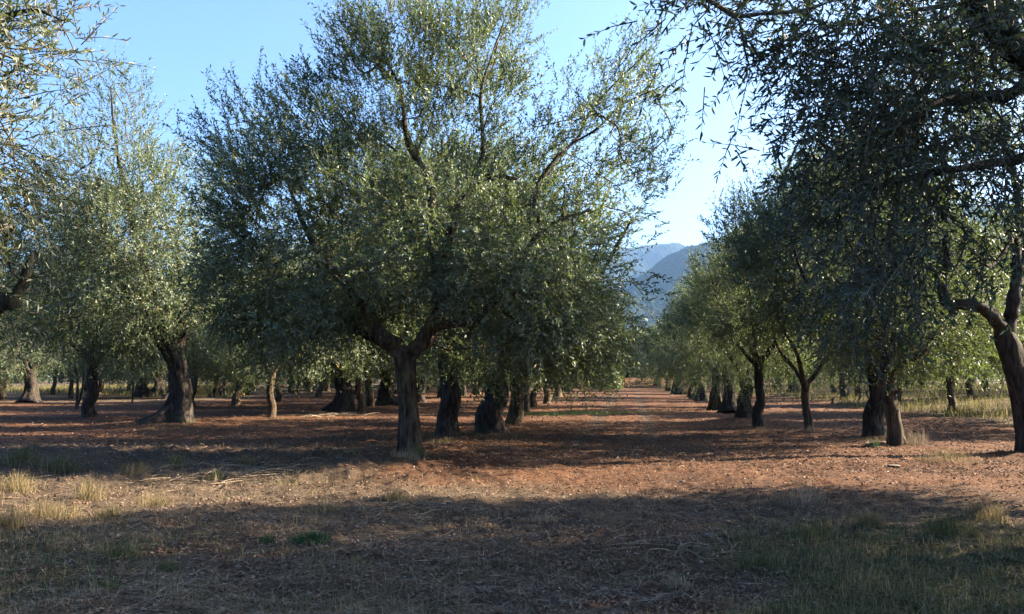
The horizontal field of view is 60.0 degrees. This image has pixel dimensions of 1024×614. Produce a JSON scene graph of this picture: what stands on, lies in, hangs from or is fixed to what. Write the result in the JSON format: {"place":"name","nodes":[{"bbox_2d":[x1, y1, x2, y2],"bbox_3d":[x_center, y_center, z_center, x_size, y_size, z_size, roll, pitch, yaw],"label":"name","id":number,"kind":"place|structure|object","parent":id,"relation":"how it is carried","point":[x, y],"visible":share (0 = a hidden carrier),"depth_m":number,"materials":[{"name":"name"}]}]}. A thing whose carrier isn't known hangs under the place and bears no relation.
{"place":"outdoors","nodes":[
{"label":"outdoors","id":0,"kind":"place"},
{"bbox_2d":[0,243,685,297],"bbox_3d":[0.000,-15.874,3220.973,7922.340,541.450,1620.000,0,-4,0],"label":"hill","id":1,"kind":"structure","parent":0,"point":[652,257],"depth_m":3212.53,"materials":[{"name":"blue"}]},
{"bbox_2d":[0,377,1023,613],"bbox_3d":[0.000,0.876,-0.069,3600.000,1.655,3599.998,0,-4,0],"label":"ground","id":2,"kind":"structure","parent":0,"point":[664,398],"depth_m":13.23,"materials":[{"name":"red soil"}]},
{"bbox_2d":[0,279,32,385],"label":"olive tree","id":3,"kind":"object","parent":2,"relation":"on","point":[1,343],"visible":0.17,"depth_m":54.91,"materials":[{"name":"green plant"}]},
{"bbox_2d":[0,440,43,467],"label":"grass tuft","id":4,"kind":"object","parent":2,"relation":"on","point":[24,452],"visible":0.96,"depth_m":14.04,"materials":[{"name":"plant"}]},
{"bbox_2d":[0,501,48,529],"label":"grass tuft","id":5,"kind":"object","parent":2,"relation":"on","point":[10,519],"visible":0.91,"depth_m":9.45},
{"bbox_2d":[0,469,51,494],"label":"grass tuft","id":6,"kind":"object","parent":2,"relation":"on","point":[12,486],"visible":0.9,"depth_m":11.70,"materials":[{"name":"plant"}]},
{"bbox_2d":[0,299,52,400],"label":"olive tree","id":7,"kind":"object","parent":2,"relation":"on","point":[2,395],"visible":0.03,"depth_m":58.46,"materials":[{"name":"green plant"}]},
{"bbox_2d":[3,306,56,396],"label":"olive tree","id":8,"kind":"object","parent":2,"relation":"on","point":[37,376],"visible":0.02,"depth_m":71.58,"materials":[{"name":"green plant"}]},
{"bbox_2d":[0,280,76,402],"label":"olive tree","id":9,"kind":"object","parent":2,"relation":"on","point":[31,393],"visible":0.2,"depth_m":53.84,"materials":[{"name":"green plant"}]},
{"bbox_2d":[7,495,83,519],"bbox_3d":[-5.379,2.288,10.147,1.134,0.318,1.152,2,-5,-23],"label":"grass tuft","id":10,"kind":"object","parent":2,"relation":"on","point":[42,508],"visible":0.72,"depth_m":10.04,"materials":[{"name":"plant"}]},
{"bbox_2d":[36,365,81,394],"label":"olive tree","id":11,"kind":"object","parent":2,"relation":"on","point":[52,390],"depth_m":76.37,"materials":[{"name":"green plant"}]},
{"bbox_2d":[28,448,90,474],"bbox_3d":[-7.119,2.434,14.043,1.141,0.470,1.265,-1,-5,17],"label":"grass tuft","id":12,"kind":"object","parent":2,"relation":"on","point":[63,462],"visible":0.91,"depth_m":13.95,"materials":[{"name":"plant"}]},
{"bbox_2d":[30,320,109,398],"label":"olive tree","id":13,"kind":"object","parent":2,"relation":"on","point":[71,385],"visible":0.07,"depth_m":62.00,"materials":[{"name":"green plant"}]},
{"bbox_2d":[41,309,108,408],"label":"young olive tree","id":14,"kind":"object","parent":2,"relation":"on","point":[77,402],"visible":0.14,"depth_m":43.33,"materials":[{"name":"green plant"}]},
{"bbox_2d":[0,0,155,374],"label":"olive tree","id":15,"kind":"object","parent":2,"relation":"on","point":[10,299],"visible":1,"depth_m":8.06,"materials":[{"name":"green plant"}]},
{"bbox_2d":[1,212,167,417],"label":"olive tree","id":16,"kind":"object","parent":2,"relation":"on","point":[89,402],"visible":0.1,"depth_m":33.28,"materials":[{"name":"green plant"}]},
{"bbox_2d":[61,470,111,501],"bbox_3d":[-5.503,2.279,11.261,1.141,0.416,1.124,4,-6,-40],"label":"grass tuft","id":17,"kind":"object","parent":2,"relation":"on","point":[86,490],"visible":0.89,"depth_m":11.31,"materials":[{"name":"plant"}]},
{"bbox_2d":[48,319,147,396],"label":"olive tree","id":18,"kind":"object","parent":2,"relation":"on","point":[101,385],"visible":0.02,"depth_m":68.90,"materials":[{"name":"green plant"}]},
{"bbox_2d":[93,576,121,589],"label":"grass tuft","id":19,"kind":"object","parent":2,"relation":"on","point":[111,585],"visible":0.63,"depth_m":6.78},
{"bbox_2d":[91,501,124,521],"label":"grass tuft","id":20,"kind":"object","parent":2,"relation":"on","point":[106,512],"visible":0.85,"depth_m":9.97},
{"bbox_2d":[95,538,152,562],"bbox_3d":[-3.507,2.151,7.902,0.645,0.205,0.528,0,-4,0],"label":"grass tuft","id":21,"kind":"object","parent":2,"relation":"on","point":[119,552],"visible":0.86,"depth_m":7.83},
{"bbox_2d":[4,384,244,398],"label":"margin grass","id":22,"kind":"structure","parent":2,"relation":"on","point":[113,390],"depth_m":88.27,"materials":[{"name":"plant"}]},
{"bbox_2d":[0,46,262,423],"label":"olive tree","id":23,"kind":"object","parent":2,"relation":"on","point":[169,338],"visible":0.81,"depth_m":27.77,"materials":[{"name":"green plant"}]},
{"bbox_2d":[111,349,155,402],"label":"young olive tree","id":24,"kind":"object","parent":2,"relation":"on","point":[134,378],"visible":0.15,"depth_m":54.26,"materials":[{"name":"green plant"}]},
{"bbox_2d":[118,459,152,476],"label":"grass tuft","id":25,"kind":"object","parent":2,"relation":"on","point":[128,469],"visible":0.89,"depth_m":13.41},
{"bbox_2d":[108,346,195,398],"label":"olive tree","id":26,"kind":"object","parent":2,"relation":"on","point":[164,396],"visible":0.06,"depth_m":61.78,"materials":[{"name":"green plant"}]},
{"bbox_2d":[132,491,173,507],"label":"grass tuft","id":27,"kind":"object","parent":2,"relation":"on","point":[149,502],"visible":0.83,"depth_m":10.91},
{"bbox_2d":[103,309,203,397],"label":"olive tree","id":28,"kind":"object","parent":2,"relation":"on","point":[144,391],"visible":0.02,"depth_m":67.45,"materials":[{"name":"green plant"}]},
{"bbox_2d":[129,364,199,394],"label":"olive tree","id":29,"kind":"object","parent":2,"relation":"on","point":[159,387],"visible":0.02,"depth_m":76.38,"materials":[{"name":"green plant"}]},
{"bbox_2d":[148,557,190,572],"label":"grass tuft","id":30,"kind":"object","parent":2,"relation":"on","point":[167,565],"visible":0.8,"depth_m":7.42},
{"bbox_2d":[144,421,202,430],"bbox_3d":[-10.098,3.547,26.585,1.722,0.324,1.479,-1,-5,9],"label":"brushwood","id":31,"kind":"object","parent":2,"relation":"on","point":[173,427],"visible":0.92,"depth_m":26.48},
{"bbox_2d":[158,451,204,468],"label":"grass tuft","id":32,"kind":"object","parent":2,"relation":"on","point":[176,459],"visible":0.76,"depth_m":14.26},
{"bbox_2d":[134,260,259,407],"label":"olive tree","id":33,"kind":"object","parent":2,"relation":"on","point":[192,380],"visible":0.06,"depth_m":44.71,"materials":[{"name":"green plant"}]},
{"bbox_2d":[189,466,227,481],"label":"grass tuft","id":34,"kind":"object","parent":2,"relation":"on","point":[216,476],"visible":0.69,"depth_m":13.20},
{"bbox_2d":[189,370,254,396],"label":"olive tree","id":35,"kind":"object","parent":2,"relation":"on","point":[215,390],"visible":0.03,"depth_m":67.56,"materials":[{"name":"green plant"}]},
{"bbox_2d":[118,457,333,490],"bbox_3d":[-4.200,2.551,13.549,3.185,0.252,3.102,0,-4,0],"label":"brushwood","id":36,"kind":"object","parent":2,"relation":"on","point":[233,473],"visible":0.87,"depth_m":13.63,"materials":[{"name":"wood"}]},
{"bbox_2d":[184,274,295,405],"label":"olive tree","id":37,"kind":"object","parent":2,"relation":"on","point":[235,401],"visible":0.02,"depth_m":48.00,"materials":[{"name":"green plant"}]},
{"bbox_2d":[232,452,258,465],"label":"grass tuft","id":38,"kind":"object","parent":2,"relation":"on","point":[247,459],"visible":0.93,"depth_m":14.90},
{"bbox_2d":[216,362,299,401],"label":"olive tree","id":39,"kind":"object","parent":2,"relation":"on","point":[278,397],"visible":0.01,"depth_m":54.92,"materials":[{"name":"brown plant"}]},
{"bbox_2d":[255,532,274,543],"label":"grass tuft","id":40,"kind":"object","parent":2,"relation":"on","point":[269,540],"visible":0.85,"depth_m":8.37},
{"bbox_2d":[186,235,344,416],"bbox_3d":[-9.061,0.676,33.949,6.479,7.332,6.494,-1,-5,14],"label":"olive tree","id":41,"kind":"object","parent":2,"relation":"on","point":[272,410],"visible":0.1,"depth_m":32.67,"materials":[{"name":"green plant"}]},
{"bbox_2d":[284,527,331,545],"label":"grass tuft","id":42,"kind":"object","parent":2,"relation":"on","point":[313,537],"visible":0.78,"depth_m":8.37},
{"bbox_2d":[280,373,355,397],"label":"olive tree","id":43,"kind":"object","parent":2,"relation":"on","point":[318,394],"visible":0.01,"depth_m":66.41,"materials":[{"name":"brown plant"}]},
{"bbox_2d":[310,500,345,514],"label":"grass tuft","id":44,"kind":"object","parent":2,"relation":"on","point":[329,507],"visible":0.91,"depth_m":10.41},
{"bbox_2d":[288,410,380,419],"bbox_3d":[-7.481,4.294,35.364,4.196,0.189,5.254,-3,-5,31],"label":"brushwood","id":45,"kind":"object","parent":2,"relation":"on","point":[328,413],"visible":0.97,"depth_m":35.75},
{"bbox_2d":[264,220,421,412],"bbox_3d":[-7.281,0.517,39.415,7.842,9.183,8.363,1,-5,-11],"label":"olive tree","id":46,"kind":"object","parent":2,"relation":"on","point":[342,400],"visible":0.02,"depth_m":38.55,"materials":[{"name":"green plant"}]},
{"bbox_2d":[279,249,420,413],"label":"olive tree","id":47,"kind":"object","parent":2,"relation":"on","point":[360,370],"visible":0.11,"depth_m":36.92,"materials":[{"name":"green plant"}]},
{"bbox_2d":[342,552,373,564],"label":"grass tuft","id":48,"kind":"object","parent":2,"relation":"on","point":[359,560],"visible":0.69,"depth_m":7.47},
{"bbox_2d":[310,285,422,405],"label":"olive tree","id":49,"kind":"object","parent":2,"relation":"on","point":[370,399],"visible":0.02,"depth_m":45.54,"materials":[{"name":"green plant"}]},
{"bbox_2d":[327,347,437,405],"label":"olive tree","id":50,"kind":"object","parent":2,"relation":"on","point":[385,396],"visible":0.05,"depth_m":48.50,"materials":[{"name":"green plant"}]},
{"bbox_2d":[380,486,413,502],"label":"grass tuft","id":51,"kind":"object","parent":2,"relation":"on","point":[394,496],"visible":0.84,"depth_m":11.07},
{"bbox_2d":[391,448,426,459],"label":"grass tuft","id":52,"kind":"object","parent":2,"relation":"on","point":[417,457],"visible":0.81,"depth_m":15.70,"materials":[{"name":"plant"}]},
{"bbox_2d":[381,356,437,402],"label":"olive tree","id":53,"kind":"object","parent":2,"relation":"on","point":[419,398],"visible":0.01,"depth_m":54.30,"materials":[{"name":"brown plant"}]},
{"bbox_2d":[371,499,479,517],"bbox_3d":[-1.049,2.388,10.567,1.466,0.096,1.209,0,-4,0],"label":"brushwood","id":54,"kind":"object","parent":2,"relation":"on","point":[438,504],"visible":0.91,"depth_m":10.66,"materials":[{"name":"wood"}]},
{"bbox_2d":[160,0,703,453],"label":"olive tree","id":55,"kind":"object","parent":2,"relation":"on","point":[575,347],"visible":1,"depth_m":16.26,"materials":[{"name":"green plant"}]},
{"bbox_2d":[304,113,614,437],"bbox_3d":[-1.640,-0.747,22.367,7.643,8.486,7.514,-3,-5,35],"label":"olive tree","id":56,"kind":"object","parent":2,"relation":"on","point":[448,411],"visible":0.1,"depth_m":21.63,"materials":[{"name":"green plant"}]},
{"bbox_2d":[283,109,688,433],"bbox_3d":[-0.322,-0.734,24.178,10.032,8.715,10.204,-2,-5,27],"label":"olive tree","id":57,"kind":"object","parent":2,"relation":"on","point":[488,416],"visible":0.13,"depth_m":23.32,"materials":[{"name":"green plant"}]},
{"bbox_2d":[9,370,1005,383],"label":"wood","id":58,"kind":"object","parent":2,"relation":"on","point":[50,379],"depth_m":196.27,"materials":[{"name":"green plant"}]},
{"bbox_2d":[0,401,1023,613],"bbox_3d":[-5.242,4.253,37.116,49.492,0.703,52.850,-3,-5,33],"label":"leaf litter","id":59,"kind":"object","parent":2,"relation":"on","point":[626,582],"visible":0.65,"depth_m":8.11,"materials":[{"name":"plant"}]},
{"bbox_2d":[0,428,1023,613],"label":"straw","id":60,"kind":"object","parent":2,"relation":"on","point":[345,597],"visible":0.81,"depth_m":7.48,"materials":[{"name":"plant"}]},
{"bbox_2d":[0,511,1023,613],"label":"green grass","id":61,"kind":"structure","parent":2,"relation":"on","point":[879,570],"depth_m":7.03,"materials":[{"name":"plant"}]},
{"bbox_2d":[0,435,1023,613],"bbox_3d":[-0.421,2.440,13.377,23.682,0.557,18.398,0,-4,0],"label":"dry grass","id":62,"kind":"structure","parent":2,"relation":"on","point":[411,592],"depth_m":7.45,"materials":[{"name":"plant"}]},
{"bbox_2d":[0,399,1023,613],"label":"clods","id":63,"kind":"object","parent":2,"relation":"on","point":[638,590],"visible":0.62,"depth_m":8.24,"materials":[{"name":"soil"}]},
{"bbox_2d":[0,394,1023,478],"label":"fallen leaves","id":64,"kind":"object","parent":2,"relation":"on","point":[688,452],"visible":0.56,"depth_m":20.39,"materials":[{"name":"brown plant"}]},
{"bbox_2d":[404,203,644,424],"bbox_3d":[0.557,0.029,30.616,8.158,8.164,8.782,-1,-5,8],"label":"olive tree","id":65,"kind":"object","parent":2,"relation":"on","point":[515,414],"visible":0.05,"depth_m":29.97,"materials":[{"name":"green plant"}]},
{"bbox_2d":[459,285,594,411],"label":"olive tree","id":66,"kind":"object","parent":2,"relation":"on","point":[527,404],"depth_m":40.12,"materials":[{"name":"green plant"}]},
{"bbox_2d":[528,511,557,522],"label":"grass tuft","id":67,"kind":"object","parent":2,"relation":"on","point":[545,517],"visible":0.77,"depth_m":9.72,"materials":[{"name":"plant"}]},
{"bbox_2d":[529,299,617,403],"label":"olive tree","id":68,"kind":"object","parent":2,"relation":"on","point":[545,401],"depth_m":51.72,"materials":[{"name":"brown plant"}]},
{"bbox_2d":[530,368,617,406],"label":"olive tree","id":69,"kind":"object","parent":2,"relation":"on","point":[533,402],"visible":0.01,"depth_m":45.48,"materials":[{"name":"brown plant"}]},
{"bbox_2d":[471,409,690,415],"bbox_3d":[2.584,4.462,37.617,10.087,0.290,4.150,0,-4,0],"label":"grass strip","id":70,"kind":"object","parent":2,"relation":"on","point":[572,412],"depth_m":37.43,"materials":[{"name":"green plant"}]},
{"bbox_2d":[589,365,624,389],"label":"shrub","id":71,"kind":"object","parent":2,"relation":"on","point":[619,385],"visible":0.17,"depth_m":103.35,"materials":[{"name":"green plant"}]},
{"bbox_2d":[616,328,645,376],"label":"olive tree","id":72,"kind":"object","parent":2,"relation":"on","point":[633,348],"visible":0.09,"depth_m":127.37,"materials":[{"name":"green plant"}]},
{"bbox_2d":[630,306,689,393],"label":"olive tree","id":73,"kind":"object","parent":2,"relation":"on","point":[675,386],"visible":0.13,"depth_m":80.89,"materials":[{"name":"green plant"}]},
{"bbox_2d":[631,321,688,390],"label":"olive tree","id":74,"kind":"object","parent":2,"relation":"on","point":[666,388],"visible":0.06,"depth_m":96.24,"materials":[{"name":"green plant"}]},
{"bbox_2d":[591,534,744,560],"bbox_3d":[1.345,2.155,7.921,1.224,0.104,1.403,-2,-5,26],"label":"brushwood","id":75,"kind":"object","parent":2,"relation":"on","point":[681,545],"visible":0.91,"depth_m":8.03,"materials":[{"name":"wood"}]},
{"bbox_2d":[635,281,708,400],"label":"olive tree","id":76,"kind":"object","parent":2,"relation":"on","point":[702,396],"visible":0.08,"depth_m":59.26,"materials":[{"name":"green plant"}]},
{"bbox_2d":[654,568,694,586],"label":"grass tuft","id":77,"kind":"object","parent":2,"relation":"on","point":[676,579],"visible":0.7,"depth_m":6.68,"materials":[{"name":"plant"}]},
{"bbox_2d":[645,324,722,397],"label":"olive tree","id":78,"kind":"object","parent":2,"relation":"on","point":[689,392],"visible":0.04,"depth_m":66.20,"materials":[{"name":"green plant"}]},
{"bbox_2d":[655,269,765,399],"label":"olive tree","id":79,"kind":"object","parent":2,"relation":"on","point":[663,325],"visible":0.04,"depth_m":48.30,"materials":[{"name":"green plant"}]},
{"bbox_2d":[664,251,765,412],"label":"olive tree","id":80,"kind":"object","parent":2,"relation":"on","point":[728,403],"visible":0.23,"depth_m":38.64,"materials":[{"name":"green plant"}]},
{"bbox_2d":[661,260,770,410],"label":"olive tree","id":81,"kind":"object","parent":2,"relation":"on","point":[712,405],"visible":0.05,"depth_m":41.50,"materials":[{"name":"green plant"}]},
{"bbox_2d":[671,243,827,417],"bbox_3d":[8.359,0.781,31.675,4.986,7.299,5.318,2,-5,-26],"label":"olive tree","id":82,"kind":"object","parent":2,"relation":"on","point":[744,407],"visible":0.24,"depth_m":31.46,"materials":[{"name":"green plant"}]},
{"bbox_2d":[706,550,792,570],"bbox_3d":[1.992,2.060,7.218,0.759,0.198,0.496,1,-5,-14],"label":"grass tuft","id":83,"kind":"object","parent":2,"relation":"on","point":[757,560],"visible":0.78,"depth_m":7.19,"materials":[{"name":"plant"}]},
{"bbox_2d":[678,208,830,426],"bbox_3d":[7.783,0.275,27.952,4.495,7.339,4.419,1,-5,-11],"label":"olive tree","id":84,"kind":"object","parent":2,"relation":"on","point":[723,331],"visible":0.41,"depth_m":27.71,"materials":[{"name":"green plant"}]},
{"bbox_2d":[753,338,804,392],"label":"olive tree","id":85,"kind":"object","parent":2,"relation":"on","point":[791,389],"visible":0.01,"depth_m":80.75,"materials":[{"name":"green plant"}]},
{"bbox_2d":[693,143,884,430],"bbox_3d":[8.079,-0.655,25.439,5.367,8.622,5.860,1,-5,-11],"label":"olive tree","id":86,"kind":"object","parent":2,"relation":"on","point":[753,255],"visible":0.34,"depth_m":25.16,"materials":[{"name":"green plant"}]},
{"bbox_2d":[579,0,1023,420],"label":"olive tree","id":87,"kind":"object","parent":2,"relation":"on","point":[996,25],"visible":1,"depth_m":6.37,"materials":[{"name":"green plant"}]},
{"bbox_2d":[775,475,834,507],"bbox_3d":[3.622,2.251,10.908,1.334,0.486,0.929,3,-6,-37],"label":"grass tuft","id":88,"kind":"object","parent":2,"relation":"on","point":[803,496],"visible":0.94,"depth_m":10.95,"materials":[{"name":"plant"}]},
{"bbox_2d":[782,522,841,541],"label":"grass tuft","id":89,"kind":"object","parent":2,"relation":"on","point":[812,534],"visible":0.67,"depth_m":8.44,"materials":[{"name":"plant"}]},
{"bbox_2d":[790,349,853,393],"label":"olive tree","id":90,"kind":"object","parent":2,"relation":"on","point":[833,390],"depth_m":70.56,"materials":[{"name":"green plant"}]},
{"bbox_2d":[790,318,866,399],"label":"olive tree","id":91,"kind":"object","parent":2,"relation":"on","point":[839,370],"visible":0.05,"depth_m":56.38,"materials":[{"name":"green plant"}]},
{"bbox_2d":[807,354,865,395],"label":"olive tree","id":92,"kind":"object","parent":2,"relation":"on","point":[857,391],"visible":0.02,"depth_m":63.79,"materials":[{"name":"green plant"}]},
{"bbox_2d":[842,506,892,528],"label":"grass tuft","id":93,"kind":"object","parent":2,"relation":"on","point":[867,521],"visible":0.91,"depth_m":9.21,"materials":[{"name":"plant"}]},
{"bbox_2d":[735,381,1011,426],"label":"field grass","id":94,"kind":"structure","parent":2,"relation":"on","point":[979,403],"depth_m":47.48,"materials":[{"name":"plant"}]},
{"bbox_2d":[738,102,1023,436],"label":"olive tree","id":95,"kind":"object","parent":2,"relation":"on","point":[873,425],"visible":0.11,"depth_m":23.05,"materials":[{"name":"green plant"}]},
{"bbox_2d":[844,303,940,404],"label":"olive tree","id":96,"kind":"object","parent":2,"relation":"on","point":[899,397],"depth_m":48.06,"materials":[{"name":"green plant"}]},
{"bbox_2d":[770,164,1023,445],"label":"olive tree","id":97,"kind":"object","parent":2,"relation":"on","point":[960,332],"visible":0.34,"depth_m":19.98,"materials":[{"name":"green plant"}]},
{"bbox_2d":[809,0,1023,451],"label":"olive tree","id":98,"kind":"object","parent":2,"relation":"on","point":[1009,347],"visible":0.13,"depth_m":17.90,"materials":[{"name":"green plant"}]},
{"bbox_2d":[904,426,932,445],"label":"grass tuft","id":99,"kind":"object","parent":2,"relation":"on","point":[913,440],"visible":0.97,"depth_m":20.14,"materials":[{"name":"plant"}]},
{"bbox_2d":[889,264,1003,412],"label":"olive tree","id":100,"kind":"object","parent":2,"relation":"on","point":[952,401],"visible":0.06,"depth_m":38.81,"materials":[{"name":"green plant"}]},
{"bbox_2d":[914,446,982,464],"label":"grass tuft","id":101,"kind":"object","parent":2,"relation":"on","point":[948,455],"visible":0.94,"depth_m":16.25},
{"bbox_2d":[909,509,1008,539],"bbox_3d":[4.402,2.141,8.829,1.059,0.333,1.224,3,-6,-36],"label":"grass tuft","id":102,"kind":"object","parent":2,"relation":"on","point":[947,528],"visible":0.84,"depth_m":8.79,"materials":[{"name":"plant"}]},
{"bbox_2d":[914,270,1004,398],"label":"olive tree","id":103,"kind":"object","parent":2,"relation":"on","point":[970,391],"visible":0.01,"depth_m":48.94,"materials":[{"name":"green plant"}]},
{"bbox_2d":[954,368,1000,390],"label":"olive tree","id":104,"kind":"object","parent":2,"relation":"on","point":[987,384],"visible":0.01,"depth_m":63.72,"materials":[{"name":"green plant"}]},
{"bbox_2d":[949,493,1014,522],"bbox_3d":[5.248,2.237,9.967,1.009,0.386,1.143,3,-5,-35],"label":"grass tuft","id":105,"kind":"object","parent":2,"relation":"on","point":[995,514],"visible":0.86,"depth_m":9.91,"materials":[{"name":"plant"}]},
{"bbox_2d":[966,350,1006,397],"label":"olive tree","id":106,"kind":"object","parent":2,"relation":"on","point":[993,377],"visible":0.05,"depth_m":39.94,"materials":[{"name":"green plant"}]},
{"bbox_2d":[962,189,1023,378],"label":"olive tree","id":107,"kind":"object","parent":2,"relation":"on","point":[1021,308],"visible":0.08,"depth_m":26.39,"materials":[{"name":"green plant"}]},
{"bbox_2d":[0,0,1023,269],"label":"sky","id":108,"kind":"structure","parent":0,"point":[182,38],"materials":[{"name":"blue"}]},
{"bbox_2d":[58,203,1023,376],"bbox_3d":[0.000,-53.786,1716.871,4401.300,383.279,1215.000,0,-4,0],"label":"wooded hill","id":109,"kind":"structure","parent":0,"point":[674,265],"depth_m":1666.14,"materials":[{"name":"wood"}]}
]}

